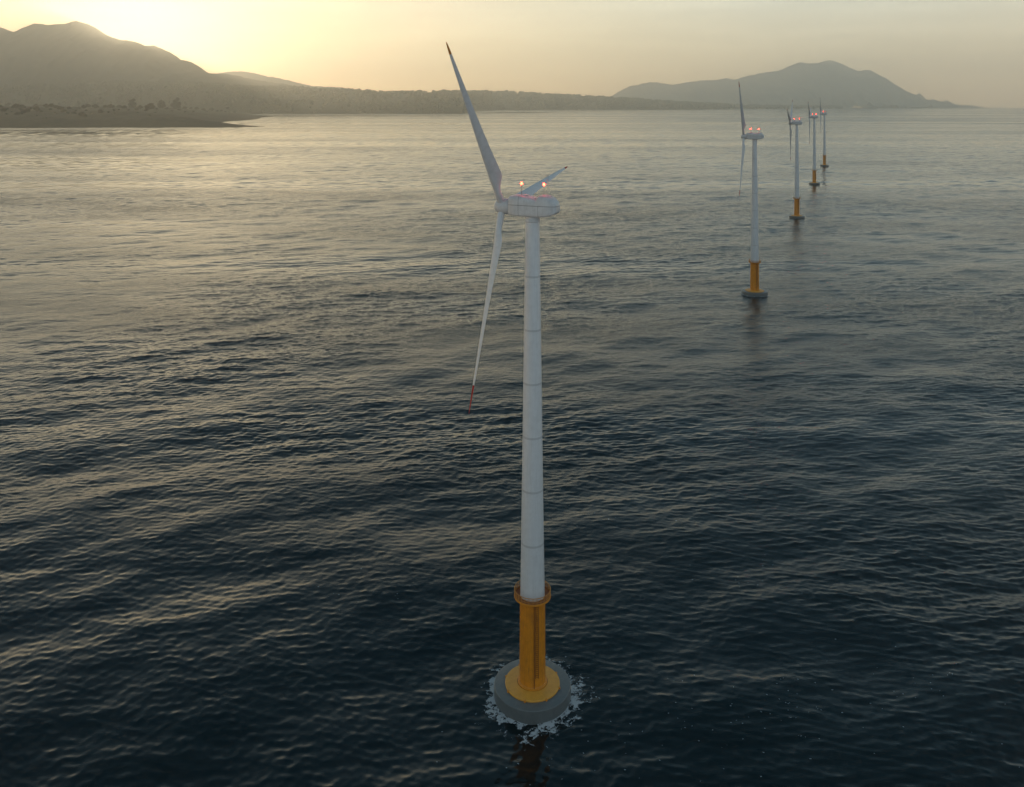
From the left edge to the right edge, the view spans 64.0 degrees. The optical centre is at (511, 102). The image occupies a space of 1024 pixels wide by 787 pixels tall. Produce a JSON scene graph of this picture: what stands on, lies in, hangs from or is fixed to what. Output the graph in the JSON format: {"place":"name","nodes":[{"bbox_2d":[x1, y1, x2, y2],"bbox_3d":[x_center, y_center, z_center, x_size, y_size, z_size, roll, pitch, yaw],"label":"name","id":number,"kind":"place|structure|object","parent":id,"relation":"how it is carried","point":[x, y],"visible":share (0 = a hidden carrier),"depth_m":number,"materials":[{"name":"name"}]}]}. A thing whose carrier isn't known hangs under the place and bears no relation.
{"place":"outdoors","nodes":[
{"label":"outdoors","id":0,"kind":"place"},
{"bbox_2d":[0,105,271,127],"bbox_3d":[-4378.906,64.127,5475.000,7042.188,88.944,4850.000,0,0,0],"label":"headland","id":1,"kind":"structure","parent":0,"point":[132,117],"depth_m":3469.47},
{"bbox_2d":[11,103,19,107],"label":"shrub","id":2,"kind":"object","parent":1,"relation":"on","point":[15,105],"visible":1,"depth_m":4150.49,"materials":[{"name":"green plant"}]},
{"bbox_2d":[128,98,136,107],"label":"tree","id":3,"kind":"object","parent":1,"relation":"on","point":[131,103],"visible":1,"depth_m":5329.25,"materials":[{"name":"green plant"}]},
{"bbox_2d":[144,103,155,108],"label":"tree","id":4,"kind":"object","parent":1,"relation":"on","point":[150,106],"visible":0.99,"depth_m":4623.54,"materials":[{"name":"green plant"}]},
{"bbox_2d":[157,100,165,107],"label":"tree","id":5,"kind":"object","parent":1,"relation":"on","point":[160,104],"visible":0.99,"depth_m":5632.07,"materials":[{"name":"green plant"}]},
{"bbox_2d":[170,97,180,108],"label":"tree","id":6,"kind":"object","parent":1,"relation":"on","point":[175,104],"visible":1,"depth_m":5734.80,"materials":[{"name":"green plant"}]},
{"bbox_2d":[0,21,289,86],"bbox_3d":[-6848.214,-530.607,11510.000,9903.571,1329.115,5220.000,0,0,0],"label":"mountain","id":7,"kind":"structure","parent":0,"point":[62,54],"depth_m":11102.40,"materials":[{"name":"grey stone"}]},
{"bbox_2d":[218,71,346,88],"bbox_3d":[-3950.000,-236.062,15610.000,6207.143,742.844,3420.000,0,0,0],"label":"ridge","id":8,"kind":"structure","parent":0,"point":[255,76],"depth_m":15685.58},
{"bbox_2d":[0,83,845,113],"bbox_3d":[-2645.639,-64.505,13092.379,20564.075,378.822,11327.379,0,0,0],"label":"shore","id":9,"kind":"structure","parent":0,"point":[239,104],"depth_m":8311.45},
{"bbox_2d":[0,80,842,112],"bbox_3d":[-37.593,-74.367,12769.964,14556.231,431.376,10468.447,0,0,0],"label":"forest","id":10,"kind":"object","parent":9,"relation":"on","point":[640,102],"visible":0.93,"depth_m":9420.61,"materials":[{"name":"green plant"}]},
{"bbox_2d":[0,107,1023,786],"bbox_3d":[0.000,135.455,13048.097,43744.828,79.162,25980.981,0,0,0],"label":"sea","id":11,"kind":"structure","parent":0,"point":[260,491],"depth_m":228.19,"materials":[{"name":"blue liquid"}]},
{"bbox_2d":[446,42,570,724],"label":"offshore wind turbine","id":12,"kind":"object","parent":11,"relation":"in","point":[532,685],"visible":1,"depth_m":132.91,"materials":[{"name":"metal"}]},
{"bbox_2d":[481,656,596,744],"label":"sea foam","id":13,"kind":"object","parent":11,"relation":"on","point":[549,724],"visible":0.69,"depth_m":130.05,"materials":[{"name":"grey"}]},
{"bbox_2d":[318,517,956,784],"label":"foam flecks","id":14,"kind":"object","parent":11,"relation":"on","point":[675,702],"visible":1,"depth_m":128.88,"materials":[{"name":"white liquid"}]},
{"bbox_2d":[739,84,767,296],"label":"offshore wind turbine","id":15,"kind":"object","parent":11,"relation":"in","point":[754,290],"visible":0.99,"depth_m":413.73,"materials":[{"name":"paint"}]},
{"bbox_2d":[787,100,804,218],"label":"offshore wind turbine","id":16,"kind":"object","parent":11,"relation":"in","point":[796,215],"visible":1,"depth_m":689.70,"materials":[{"name":"paint"}]},
{"bbox_2d":[808,103,819,183],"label":"offshore wind turbine","id":17,"kind":"object","parent":11,"relation":"in","point":[814,170],"visible":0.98,"depth_m":975.71,"materials":[{"name":"paint"}]},
{"bbox_2d":[820,102,828,165],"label":"offshore wind turbine","id":18,"kind":"object","parent":11,"relation":"in","point":[824,155],"visible":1,"depth_m":1255.58,"materials":[{"name":"paint"}]},
{"bbox_2d":[0,0,1023,107],"label":"sky","id":19,"kind":"structure","parent":0,"point":[959,52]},
{"bbox_2d":[489,112,543,112],"bbox_3d":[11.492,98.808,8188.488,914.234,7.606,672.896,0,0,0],"label":"sandbar","id":20,"kind":"structure","parent":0,"point":[516,112],"depth_m":8130.94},
{"bbox_2d":[612,60,982,107],"bbox_3d":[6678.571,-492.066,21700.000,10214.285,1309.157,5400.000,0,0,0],"label":"island mountain","id":21,"kind":"structure","parent":0,"point":[829,82],"depth_m":20783.88,"materials":[{"name":"grey stone"}]}
]}

